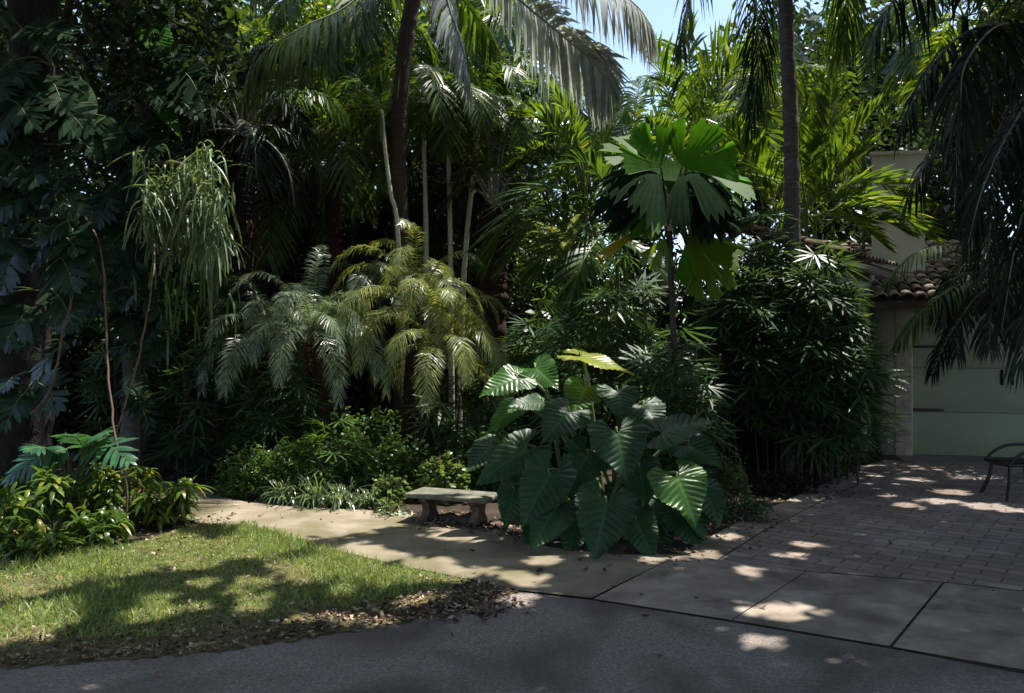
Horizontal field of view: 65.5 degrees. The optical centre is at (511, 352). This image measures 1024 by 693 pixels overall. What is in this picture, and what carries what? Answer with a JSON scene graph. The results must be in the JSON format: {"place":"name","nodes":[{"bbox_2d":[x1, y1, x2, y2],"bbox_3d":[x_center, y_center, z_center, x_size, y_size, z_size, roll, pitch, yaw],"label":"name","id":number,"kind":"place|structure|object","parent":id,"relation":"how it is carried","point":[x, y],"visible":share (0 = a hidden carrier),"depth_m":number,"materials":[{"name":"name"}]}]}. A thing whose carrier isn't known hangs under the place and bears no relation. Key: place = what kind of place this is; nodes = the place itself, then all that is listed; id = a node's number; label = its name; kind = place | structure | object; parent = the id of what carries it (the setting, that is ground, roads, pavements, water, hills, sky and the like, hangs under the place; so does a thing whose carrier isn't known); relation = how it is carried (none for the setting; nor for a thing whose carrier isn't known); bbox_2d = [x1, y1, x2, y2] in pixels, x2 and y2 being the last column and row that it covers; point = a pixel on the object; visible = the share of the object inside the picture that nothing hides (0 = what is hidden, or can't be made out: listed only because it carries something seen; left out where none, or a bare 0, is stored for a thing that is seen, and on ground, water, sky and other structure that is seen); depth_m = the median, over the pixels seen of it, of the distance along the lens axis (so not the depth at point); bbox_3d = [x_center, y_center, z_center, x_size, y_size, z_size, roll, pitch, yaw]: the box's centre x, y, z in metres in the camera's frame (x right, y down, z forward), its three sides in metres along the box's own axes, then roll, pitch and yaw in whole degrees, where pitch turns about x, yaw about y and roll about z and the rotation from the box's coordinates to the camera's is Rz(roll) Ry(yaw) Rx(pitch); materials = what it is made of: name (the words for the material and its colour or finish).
{"place":"outdoors","nodes":[
{"label":"outdoors","id":0,"kind":"place"},
{"bbox_2d":[0,518,518,669],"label":"lawn","id":1,"kind":"structure","parent":0,"point":[112,647],"depth_m":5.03,"materials":[{"name":"plant"}]},
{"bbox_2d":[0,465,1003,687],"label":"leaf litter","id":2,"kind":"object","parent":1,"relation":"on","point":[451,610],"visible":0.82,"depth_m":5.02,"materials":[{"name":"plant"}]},
{"bbox_2d":[113,477,676,597],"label":"path","id":3,"kind":"structure","parent":0,"point":[516,565],"depth_m":6.65,"materials":[{"name":"concrete"}]},
{"bbox_2d":[5,0,1016,322],"label":"sky","id":4,"kind":"structure","parent":0,"point":[660,14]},
{"bbox_2d":[0,592,1023,692],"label":"road","id":5,"kind":"structure","parent":0,"point":[557,644],"depth_m":4.20,"materials":[{"name":"asphalt"}]},
{"bbox_2d":[0,387,1023,673],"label":"ground","id":6,"kind":"structure","parent":0,"point":[678,545],"depth_m":8.53,"materials":[{"name":"soil"}]},
{"bbox_2d":[0,482,55,541],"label":"bedding plant","id":7,"kind":"object","parent":6,"relation":"on","point":[8,507],"visible":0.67,"depth_m":6.79,"materials":[{"name":"green plant"}]},
{"bbox_2d":[0,519,86,562],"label":"bedding plant","id":8,"kind":"object","parent":6,"relation":"on","point":[48,542],"visible":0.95,"depth_m":6.37,"materials":[{"name":"green plant"}]},
{"bbox_2d":[0,462,98,534],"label":"bedding plant","id":9,"kind":"object","parent":6,"relation":"on","point":[48,492],"visible":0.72,"depth_m":7.11,"materials":[{"name":"green plant"}]},
{"bbox_2d":[1,425,138,502],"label":"split leaf philodendron","id":10,"kind":"object","parent":6,"relation":"on","point":[85,443],"visible":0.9,"depth_m":7.42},
{"bbox_2d":[50,301,98,462],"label":"understory bush","id":11,"kind":"object","parent":6,"relation":"on","point":[76,359],"visible":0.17,"depth_m":11.72,"materials":[{"name":"green plant"}]},
{"bbox_2d":[51,460,134,531],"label":"bedding plant","id":12,"kind":"object","parent":6,"relation":"on","point":[97,476],"visible":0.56,"depth_m":7.35,"materials":[{"name":"green plant"}]},
{"bbox_2d":[60,505,141,549],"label":"bedding plant","id":13,"kind":"object","parent":6,"relation":"on","point":[84,529],"visible":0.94,"depth_m":6.81,"materials":[{"name":"green plant"}]},
{"bbox_2d":[51,273,165,460],"bbox_3d":[-6.808,0.217,12.511,2.099,2.975,2.870,0,0,11],"label":"understory bush","id":14,"kind":"object","parent":6,"relation":"on","point":[99,339],"visible":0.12,"depth_m":12.09,"materials":[{"name":"green plant"}]},
{"bbox_2d":[0,0,231,426],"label":"broadleaf tree","id":15,"kind":"object","parent":6,"relation":"on","point":[100,65],"visible":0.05,"depth_m":16.59,"materials":[{"name":"green plant"}]},
{"bbox_2d":[83,459,175,527],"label":"bedding plant","id":16,"kind":"object","parent":6,"relation":"on","point":[117,500],"visible":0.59,"depth_m":7.48,"materials":[{"name":"green plant"}]},
{"bbox_2d":[0,0,280,501],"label":"broad trunk tree","id":17,"kind":"object","parent":6,"relation":"on","point":[23,13],"visible":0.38,"depth_m":9.62,"materials":[{"name":"green plant"}]},
{"bbox_2d":[0,9,119,468],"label":"climbing philodendron","id":18,"kind":"object","parent":17,"relation":"attached to","point":[67,112],"visible":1,"depth_m":8.18,"materials":[{"name":"plant"}]},
{"bbox_2d":[70,300,229,476],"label":"lady palm","id":19,"kind":"object","parent":6,"relation":"on","point":[95,383],"visible":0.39,"depth_m":10.89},
{"bbox_2d":[89,311,215,460],"bbox_3d":[-5.784,0.348,12.991,2.609,2.704,1.908,0,0,32],"label":"understory bush","id":20,"kind":"object","parent":6,"relation":"on","point":[182,334],"visible":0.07,"depth_m":12.39,"materials":[{"name":"green plant"}]},
{"bbox_2d":[51,0,273,478],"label":"ivy clad tree","id":21,"kind":"object","parent":6,"relation":"on","point":[128,428],"visible":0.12,"depth_m":10.81,"materials":[{"name":"green plant"}]},
{"bbox_2d":[52,0,215,477],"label":"climbing philodendron","id":22,"kind":"object","parent":21,"relation":"attached to","point":[131,137],"visible":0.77,"depth_m":9.90,"materials":[{"name":"plant"}]},
{"bbox_2d":[108,140,257,289],"bbox_3d":[-4.010,-1.619,9.634,1.691,1.897,1.573,0,0,0],"label":"mistletoe cactus","id":23,"kind":"object","parent":22,"relation":"hanging from","point":[175,215],"visible":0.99,"depth_m":9.56,"materials":[{"name":"plant"}]},
{"bbox_2d":[122,249,239,375],"bbox_3d":[-4.244,-0.503,9.883,1.634,1.575,0.800,0,0,18],"label":"hanging strap fern","id":24,"kind":"object","parent":21,"relation":"hanging from","point":[166,297],"visible":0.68,"depth_m":9.85,"materials":[{"name":"green plant"}]},
{"bbox_2d":[120,476,215,531],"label":"bedding plant","id":25,"kind":"object","parent":6,"relation":"on","point":[179,496],"visible":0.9,"depth_m":7.55,"materials":[{"name":"green plant"}]},
{"bbox_2d":[107,155,232,426],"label":"broadleaf tree","id":26,"kind":"object","parent":6,"relation":"on","point":[194,294],"visible":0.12,"depth_m":13.09,"materials":[{"name":"green plant"}]},
{"bbox_2d":[169,440,237,480],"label":"shrub","id":27,"kind":"object","parent":6,"relation":"on","point":[191,472],"visible":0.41,"depth_m":10.37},
{"bbox_2d":[138,319,287,481],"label":"lady palm","id":28,"kind":"object","parent":6,"relation":"on","point":[185,404],"visible":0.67,"depth_m":10.17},
{"bbox_2d":[125,0,306,453],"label":"palm tree","id":29,"kind":"object","parent":6,"relation":"on","point":[222,293],"visible":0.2,"depth_m":12.86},
{"bbox_2d":[206,441,280,498],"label":"shrub","id":30,"kind":"object","parent":6,"relation":"on","point":[251,467],"visible":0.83,"depth_m":9.04,"materials":[{"name":"green plant"}]},
{"bbox_2d":[152,21,350,472],"bbox_3d":[-3.660,-1.561,10.941,2.458,6.421,2.495,0,0,-34],"label":"arching palm","id":31,"kind":"object","parent":6,"relation":"on","point":[241,176],"visible":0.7,"depth_m":10.87,"materials":[{"name":"green plant"}]},
{"bbox_2d":[173,78,358,312],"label":"feather palm","id":32,"kind":"object","parent":6,"relation":"on","point":[273,243],"visible":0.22,"depth_m":12.21,"materials":[{"name":"green plant"}]},
{"bbox_2d":[195,275,337,475],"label":"pygmy date palm","id":33,"kind":"object","parent":6,"relation":"on","point":[271,328],"visible":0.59,"depth_m":9.92,"materials":[{"name":"leaf"},{"name":"red bark"}]},
{"bbox_2d":[194,168,356,417],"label":"broadleaf tree","id":34,"kind":"object","parent":6,"relation":"on","point":[314,227],"visible":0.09,"depth_m":14.12,"materials":[{"name":"green plant"}]},
{"bbox_2d":[215,351,345,480],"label":"lady palm","id":35,"kind":"object","parent":6,"relation":"on","point":[286,417],"visible":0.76,"depth_m":9.79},
{"bbox_2d":[174,0,394,333],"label":"broadleaf tree","id":36,"kind":"object","parent":6,"relation":"on","point":[327,7],"visible":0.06,"depth_m":16.16,"materials":[{"name":"green plant"}]},
{"bbox_2d":[253,436,323,500],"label":"shrub","id":37,"kind":"object","parent":6,"relation":"on","point":[280,466],"visible":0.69,"depth_m":8.97,"materials":[{"name":"green plant"}]},
{"bbox_2d":[202,0,410,323],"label":"feather palm","id":38,"kind":"object","parent":6,"relation":"on","point":[298,14],"visible":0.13,"depth_m":13.62,"materials":[{"name":"green plant"}]},
{"bbox_2d":[229,245,387,484],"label":"pygmy date palm","id":39,"kind":"object","parent":6,"relation":"on","point":[316,363],"visible":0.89,"depth_m":9.80,"materials":[{"name":"leaf"},{"name":"bark"}]},
{"bbox_2d":[277,412,369,497],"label":"lady palm","id":40,"kind":"object","parent":6,"relation":"on","point":[316,454],"visible":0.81,"depth_m":8.91,"materials":[{"name":"green plant"}]},
{"bbox_2d":[278,61,390,457],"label":"shaggy palm","id":41,"kind":"object","parent":6,"relation":"on","point":[338,174],"visible":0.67,"depth_m":11.89,"materials":[{"name":"green plant"}]},
{"bbox_2d":[301,428,385,498],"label":"shrub","id":42,"kind":"object","parent":6,"relation":"on","point":[343,473],"visible":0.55,"depth_m":9.00,"materials":[{"name":"green plant"}]},
{"bbox_2d":[303,179,394,413],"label":"broadleaf tree","id":43,"kind":"object","parent":6,"relation":"on","point":[354,240],"visible":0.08,"depth_m":14.22,"materials":[{"name":"green plant"}]},
{"bbox_2d":[309,73,410,402],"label":"slender palm","id":44,"kind":"object","parent":6,"relation":"on","point":[381,139],"visible":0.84,"depth_m":11.44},
{"bbox_2d":[256,0,466,223],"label":"feather palm","id":45,"kind":"object","parent":6,"relation":"on","point":[289,7],"visible":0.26,"depth_m":12.84,"materials":[{"name":"green plant"}]},
{"bbox_2d":[315,166,422,438],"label":"palm tree","id":46,"kind":"object","parent":6,"relation":"on","point":[367,233],"visible":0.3,"depth_m":13.84,"materials":[{"name":"green plant"}]},
{"bbox_2d":[319,259,425,453],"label":"pygmy date palm","id":47,"kind":"object","parent":6,"relation":"on","point":[373,398],"visible":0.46,"depth_m":11.42,"materials":[{"name":"green plant"}]},
{"bbox_2d":[350,406,401,476],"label":"shrub","id":48,"kind":"object","parent":6,"relation":"on","point":[373,431],"visible":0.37,"depth_m":10.62,"materials":[{"name":"green plant"}]},
{"bbox_2d":[309,319,447,451],"bbox_3d":[-2.259,0.478,13.485,2.348,2.434,1.717,0,0,-14],"label":"understory bush","id":49,"kind":"object","parent":6,"relation":"on","point":[351,402],"visible":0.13,"depth_m":13.11,"materials":[{"name":"green plant"}]},
{"bbox_2d":[359,434,438,500],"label":"shrub","id":50,"kind":"object","parent":6,"relation":"on","point":[405,471],"visible":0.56,"depth_m":8.97,"materials":[{"name":"green plant"}]},
{"bbox_2d":[329,217,500,480],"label":"pygmy date palm","id":51,"kind":"object","parent":6,"relation":"on","point":[416,290],"visible":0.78,"depth_m":10.03,"materials":[{"name":"green plant"}]},
{"bbox_2d":[366,52,474,374],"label":"slender palm","id":52,"kind":"object","parent":6,"relation":"on","point":[436,114],"visible":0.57,"depth_m":12.05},
{"bbox_2d":[273,0,589,393],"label":"broadleaf tree","id":53,"kind":"object","parent":6,"relation":"on","point":[522,97],"visible":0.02,"depth_m":15.64,"materials":[{"name":"green plant"}]},
{"bbox_2d":[356,276,514,477],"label":"pygmy date palm","id":54,"kind":"object","parent":6,"relation":"on","point":[432,372],"visible":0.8,"depth_m":9.50,"materials":[{"name":"green plant"}]},
{"bbox_2d":[352,124,519,444],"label":"feather palm","id":55,"kind":"object","parent":6,"relation":"on","point":[414,179],"visible":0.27,"depth_m":13.06,"materials":[{"name":"green plant"}]},
{"bbox_2d":[366,179,514,430],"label":"broadleaf tree","id":56,"kind":"object","parent":6,"relation":"on","point":[456,241],"visible":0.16,"depth_m":13.67,"materials":[{"name":"green plant"}]},
{"bbox_2d":[408,450,473,504],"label":"shrub","id":57,"kind":"object","parent":6,"relation":"on","point":[443,470],"visible":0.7,"depth_m":8.76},
{"bbox_2d":[240,0,658,446],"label":"coconut palm","id":58,"kind":"object","parent":6,"relation":"on","point":[573,51],"visible":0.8,"depth_m":10.60,"materials":[{"name":"green plant"}]},
{"bbox_2d":[405,487,496,526],"bbox_3d":[-0.566,1.505,7.715,0.890,0.290,0.397,0,0,23],"label":"bench","id":59,"kind":"object","parent":6,"relation":"on","point":[428,498],"visible":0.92,"depth_m":7.63,"materials":[{"name":"stone"}]},
{"bbox_2d":[406,63,502,457],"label":"slender palm","id":60,"kind":"object","parent":6,"relation":"on","point":[414,132],"visible":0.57,"depth_m":11.87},
{"bbox_2d":[379,0,537,395],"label":"areca palm","id":61,"kind":"object","parent":6,"relation":"on","point":[477,4],"visible":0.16,"depth_m":13.92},
{"bbox_2d":[401,358,538,489],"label":"lady palm","id":62,"kind":"object","parent":6,"relation":"on","point":[448,438],"visible":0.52,"depth_m":9.41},
{"bbox_2d":[447,425,507,491],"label":"shrub","id":63,"kind":"object","parent":6,"relation":"on","point":[484,487],"visible":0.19,"depth_m":8.98,"materials":[{"name":"green plant"}]},
{"bbox_2d":[378,0,579,320],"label":"broadleaf tree","id":64,"kind":"object","parent":6,"relation":"on","point":[517,90],"visible":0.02,"depth_m":17.07,"materials":[{"name":"green plant"}]},
{"bbox_2d":[430,55,534,457],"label":"slender palm","id":65,"kind":"object","parent":6,"relation":"on","point":[524,127],"visible":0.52,"depth_m":12.21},
{"bbox_2d":[409,0,573,187],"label":"feather palm","id":66,"kind":"object","parent":6,"relation":"on","point":[501,37],"visible":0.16,"depth_m":14.11,"materials":[{"name":"green plant"}]},
{"bbox_2d":[430,96,563,430],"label":"stout palm","id":67,"kind":"object","parent":6,"relation":"on","point":[497,289],"visible":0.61,"depth_m":12.12,"materials":[{"name":"green plant"}]},
{"bbox_2d":[458,186,605,420],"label":"broadleaf tree","id":68,"kind":"object","parent":6,"relation":"on","point":[530,238],"visible":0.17,"depth_m":14.00,"materials":[{"name":"green plant"}]},
{"bbox_2d":[463,281,602,467],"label":"lady palm","id":69,"kind":"object","parent":6,"relation":"on","point":[518,357],"visible":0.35,"depth_m":10.96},
{"bbox_2d":[459,140,676,473],"bbox_3d":[0.756,-0.665,10.132,2.874,4.630,1.578,0,0,-10],"label":"areca palm","id":70,"kind":"object","parent":6,"relation":"on","point":[569,268],"visible":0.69,"depth_m":10.20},
{"bbox_2d":[524,211,614,450],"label":"palm tree","id":71,"kind":"object","parent":6,"relation":"on","point":[561,250],"visible":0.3,"depth_m":13.36,"materials":[{"name":"green plant"}]},
{"bbox_2d":[505,258,647,456],"bbox_3d":[1.179,0.087,12.903,2.290,3.245,3.131,0,0,-18],"label":"understory bush","id":72,"kind":"object","parent":6,"relation":"on","point":[550,315],"visible":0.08,"depth_m":12.17,"materials":[{"name":"green plant"}]},
{"bbox_2d":[491,74,669,453],"bbox_3d":[1.032,-1.386,12.243,2.765,6.073,1.420,0,0,-9],"label":"areca palm","id":73,"kind":"object","parent":6,"relation":"on","point":[577,124],"visible":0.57,"depth_m":12.26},
{"bbox_2d":[506,72,656,372],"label":"broadleaf tree","id":74,"kind":"object","parent":6,"relation":"on","point":[564,196],"visible":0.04,"depth_m":16.88,"materials":[{"name":"green plant"}]},
{"bbox_2d":[467,349,725,558],"bbox_3d":[0.666,0.894,6.943,2.241,1.858,1.368,0,0,21],"label":"elephant ear","id":75,"kind":"object","parent":6,"relation":"on","point":[534,490],"visible":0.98,"depth_m":6.86},
{"bbox_2d":[518,238,696,488],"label":"lady palm","id":76,"kind":"object","parent":6,"relation":"on","point":[628,321],"visible":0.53,"depth_m":9.53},
{"bbox_2d":[548,71,725,299],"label":"feather palm","id":77,"kind":"object","parent":6,"relation":"on","point":[626,113],"visible":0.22,"depth_m":14.24,"materials":[{"name":"green plant"}]},
{"bbox_2d":[562,262,744,451],"bbox_3d":[2.260,0.087,12.882,3.131,3.245,2.290,0,0,3],"label":"understory bush","id":78,"kind":"object","parent":6,"relation":"on","point":[663,322],"visible":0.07,"depth_m":12.42,"materials":[{"name":"green plant"}]},
{"bbox_2d":[591,117,756,476],"bbox_3d":[1.728,-0.448,8.557,1.784,4.197,1.272,0,0,0],"label":"fan palm","id":79,"kind":"object","parent":6,"relation":"on","point":[712,208],"visible":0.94,"depth_m":8.44,"materials":[{"name":"green plant"}]},
{"bbox_2d":[611,308,742,502],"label":"lady palm","id":80,"kind":"object","parent":6,"relation":"on","point":[701,406],"visible":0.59,"depth_m":8.52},
{"bbox_2d":[587,10,784,405],"bbox_3d":[2.745,-2.019,12.759,3.259,7.339,1.979,0,0,0],"label":"areca palm","id":81,"kind":"object","parent":6,"relation":"on","point":[690,106],"visible":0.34,"depth_m":12.72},
{"bbox_2d":[608,84,784,326],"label":"broadleaf tree","id":82,"kind":"object","parent":6,"relation":"on","point":[649,239],"visible":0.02,"depth_m":17.35,"materials":[{"name":"green plant"}]},
{"bbox_2d":[715,448,751,508],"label":"shrub","id":83,"kind":"object","parent":6,"relation":"on","point":[740,471],"visible":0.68,"depth_m":8.47,"materials":[{"name":"green plant"}]},
{"bbox_2d":[689,338,779,471],"bbox_3d":[3.378,0.673,11.607,1.431,2.028,1.957,0,0,5],"label":"understory bush","id":84,"kind":"object","parent":6,"relation":"on","point":[741,436],"visible":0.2,"depth_m":11.03,"materials":[{"name":"green plant"}]},
{"bbox_2d":[678,207,848,482],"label":"lady palm","id":85,"kind":"object","parent":6,"relation":"on","point":[741,328],"visible":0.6,"depth_m":10.00,"materials":[{"name":"plant"}]},
{"bbox_2d":[664,23,871,303],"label":"feather palm","id":86,"kind":"object","parent":6,"relation":"on","point":[759,202],"visible":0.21,"depth_m":14.51,"materials":[{"name":"green plant"}]},
{"bbox_2d":[671,0,867,478],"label":"tall palm","id":87,"kind":"object","parent":6,"relation":"on","point":[785,47],"visible":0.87,"depth_m":10.40,"materials":[{"name":"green plant"}]},
{"bbox_2d":[678,17,894,318],"bbox_3d":[7.059,-3.583,20.916,6.674,10.483,5.618,0,0,23],"label":"broadleaf tree","id":88,"kind":"object","parent":6,"relation":"on","point":[813,52],"visible":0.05,"depth_m":19.57,"materials":[{"name":"green plant"}]},
{"bbox_2d":[779,384,874,480],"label":"understory bush","id":89,"kind":"object","parent":6,"relation":"on","point":[843,462],"visible":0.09,"depth_m":10.34,"materials":[{"name":"green plant"}]},
{"bbox_2d":[737,239,916,485],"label":"lady palm","id":90,"kind":"object","parent":6,"relation":"on","point":[851,365],"visible":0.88,"depth_m":9.59,"materials":[{"name":"plant"}]},
{"bbox_2d":[720,61,948,462],"bbox_3d":[4.545,-1.281,11.416,3.408,5.864,1.750,0,0,0],"label":"areca palm","id":91,"kind":"object","parent":6,"relation":"on","point":[814,137],"visible":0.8,"depth_m":11.43,"materials":[{"name":"plant"}]},
{"bbox_2d":[728,43,947,308],"bbox_3d":[7.142,-2.726,17.956,5.708,8.772,5.301,0,0,0],"label":"broadleaf tree","id":92,"kind":"object","parent":6,"relation":"on","point":[838,229],"visible":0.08,"depth_m":17.49,"materials":[{"name":"green plant"}]},
{"bbox_2d":[719,0,969,288],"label":"broadleaf tree","id":93,"kind":"object","parent":6,"relation":"on","point":[813,18],"visible":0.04,"depth_m":21.00,"materials":[{"name":"green plant"}]},
{"bbox_2d":[770,0,956,260],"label":"areca palm","id":94,"kind":"object","parent":6,"relation":"on","point":[868,28],"visible":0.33,"depth_m":13.75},
{"bbox_2d":[734,150,1023,466],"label":"house","id":95,"kind":"structure","parent":6,"relation":"on","point":[974,409],"depth_m":12.65,"materials":[{"name":"paint"}]},
{"bbox_2d":[913,309,1023,457],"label":"garage door","id":96,"kind":"structure","parent":95,"relation":"in","point":[971,412],"depth_m":12.54,"materials":[{"name":"paint"}]},
{"bbox_2d":[809,0,979,261],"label":"broadleaf tree","id":97,"kind":"object","parent":6,"relation":"on","point":[887,56],"visible":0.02,"depth_m":19.57,"materials":[{"name":"green plant"}]},
{"bbox_2d":[830,18,1023,257],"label":"broadleaf tree","id":98,"kind":"object","parent":6,"relation":"on","point":[933,194],"visible":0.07,"depth_m":16.57,"materials":[{"name":"green plant"}]},
{"bbox_2d":[852,0,1023,394],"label":"overhanging palm","id":99,"kind":"object","parent":6,"relation":"on","point":[966,120],"visible":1,"depth_m":6.73,"materials":[{"name":"green plant"}]},
{"bbox_2d":[863,0,1023,237],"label":"feather palm","id":100,"kind":"object","parent":6,"relation":"on","point":[924,57],"visible":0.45,"depth_m":15.00,"materials":[{"name":"green plant"}]},
{"bbox_2d":[926,0,1023,242],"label":"broadleaf tree","id":101,"kind":"object","parent":6,"relation":"on","point":[940,207],"visible":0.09,"depth_m":15.51,"materials":[{"name":"green plant"}]},
{"bbox_2d":[593,454,1023,672],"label":"driveway","id":102,"kind":"structure","parent":0,"point":[905,591],"depth_m":6.03,"materials":[{"name":"concrete"}]},
{"bbox_2d":[724,492,779,522],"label":"shrub","id":103,"kind":"object","parent":102,"relation":"on","point":[753,503],"visible":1,"depth_m":7.81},
{"bbox_2d":[878,244,1023,386],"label":"driveway palm","id":104,"kind":"object","parent":102,"relation":"on","point":[944,300],"visible":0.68,"depth_m":10.19,"materials":[{"name":"green plant"}]},
{"bbox_2d":[979,443,1023,501],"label":"garden chair","id":105,"kind":"object","parent":102,"relation":"on","point":[1011,463],"visible":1,"depth_m":9.20,"materials":[{"name":"metal"}]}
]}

